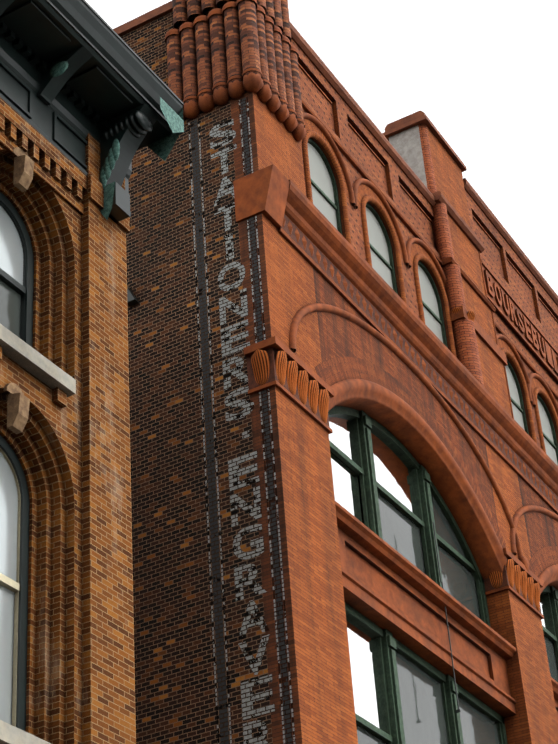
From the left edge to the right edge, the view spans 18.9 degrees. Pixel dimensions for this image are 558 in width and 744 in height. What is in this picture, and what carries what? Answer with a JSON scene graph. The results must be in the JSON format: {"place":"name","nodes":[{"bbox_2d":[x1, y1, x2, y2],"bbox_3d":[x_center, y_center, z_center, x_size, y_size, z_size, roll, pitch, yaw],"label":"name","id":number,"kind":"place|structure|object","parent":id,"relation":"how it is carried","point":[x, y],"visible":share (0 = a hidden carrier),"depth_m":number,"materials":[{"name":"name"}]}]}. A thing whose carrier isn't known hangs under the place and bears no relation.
{"place":"outdoors","nodes":[
{"label":"outdoors","id":0,"kind":"place"},
{"bbox_2d":[85,0,557,294],"label":"sky","id":1,"kind":"structure","parent":0,"point":[484,73],"materials":[{"name":"white"}]},
{"bbox_2d":[253,5,557,743],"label":"brick facade wall","id":2,"kind":"structure","parent":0,"point":[331,349],"depth_m":29.36,"materials":[{"name":"red brick"}]},
{"bbox_2d":[165,0,305,140],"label":"corner turret shafts","id":3,"kind":"object","parent":2,"relation":"attached to","point":[236,49],"visible":0.92,"depth_m":29.63,"materials":[{"name":"red brick"}]},
{"bbox_2d":[113,0,557,305],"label":"building copings","id":4,"kind":"object","parent":2,"relation":"on","point":[399,125],"visible":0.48,"depth_m":36.50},
{"bbox_2d":[233,63,557,717],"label":"trim","id":5,"kind":"structure","parent":2,"relation":"attached to","point":[399,596],"depth_m":30.41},
{"bbox_2d":[388,125,426,186],"bbox_3d":[5.121,-2.611,40.898,0.760,2.200,8.850,-20,-36,23],"label":"stucco chimney","id":6,"kind":"object","parent":2,"relation":"on","point":[406,144],"visible":0.25,"depth_m":37.86,"materials":[{"name":"grey paint"}]},
{"bbox_2d":[291,38,557,447],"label":"decorative brick panels","id":7,"kind":"object","parent":2,"relation":"attached to","point":[319,105],"visible":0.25,"depth_m":34.89,"materials":[{"name":"red brick"}]},
{"bbox_2d":[308,138,557,743],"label":"window frames","id":8,"kind":"structure","parent":2,"relation":"in","point":[371,488],"depth_m":29.76,"materials":[{"name":"green wood"}]},
{"bbox_2d":[0,143,557,743],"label":"window glass","id":9,"kind":"object","parent":8,"relation":"in","point":[422,707],"visible":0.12,"depth_m":28.46,"materials":[{"name":"white"}]},
{"bbox_2d":[418,124,483,386],"bbox_3d":[5.790,-0.671,39.320,0.677,7.250,9.138,-20,-36,23],"label":"column","id":10,"kind":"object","parent":2,"relation":"attached to","point":[466,345],"visible":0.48,"depth_m":35.44,"materials":[{"name":"red brick"}]},
{"bbox_3d":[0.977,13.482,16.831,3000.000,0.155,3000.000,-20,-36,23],"label":"street ground","id":11,"kind":"structure","parent":0,"visible":0},
{"bbox_2d":[0,97,135,743],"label":"brick building","id":12,"kind":"structure","parent":11,"relation":"on","point":[64,412],"depth_m":19.75,"materials":[{"name":"brown brick"}]},
{"bbox_2d":[0,192,33,731],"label":"window frames","id":13,"kind":"structure","parent":12,"relation":"in","point":[18,587],"depth_m":19.26,"materials":[{"name":"black wood"}]},
{"bbox_2d":[0,0,183,222],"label":"cornice","id":14,"kind":"structure","parent":12,"relation":"attached to","point":[73,73],"depth_m":22.27,"materials":[{"name":"metal"}]},
{"bbox_2d":[120,0,441,743],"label":"brick side wall","id":15,"kind":"structure","parent":11,"relation":"on","point":[175,679],"depth_m":25.63,"materials":[{"name":"brown brick"}]},
{"bbox_2d":[188,97,294,743],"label":"painted wall sign","id":16,"kind":"object","parent":15,"relation":"attached to","point":[241,505],"visible":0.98,"depth_m":25.11,"materials":[{"name":"grey paint"}]},
{"bbox_2d":[127,286,460,712],"bbox_3d":[0.407,4.600,26.532,6.698,12.150,0.273,22,-41,-34],"label":"facade conduit and tie anchors","id":17,"kind":"object","parent":15,"relation":"attached to","point":[132,300],"visible":0.94,"depth_m":28.52,"materials":[{"name":"metal"}]}
]}

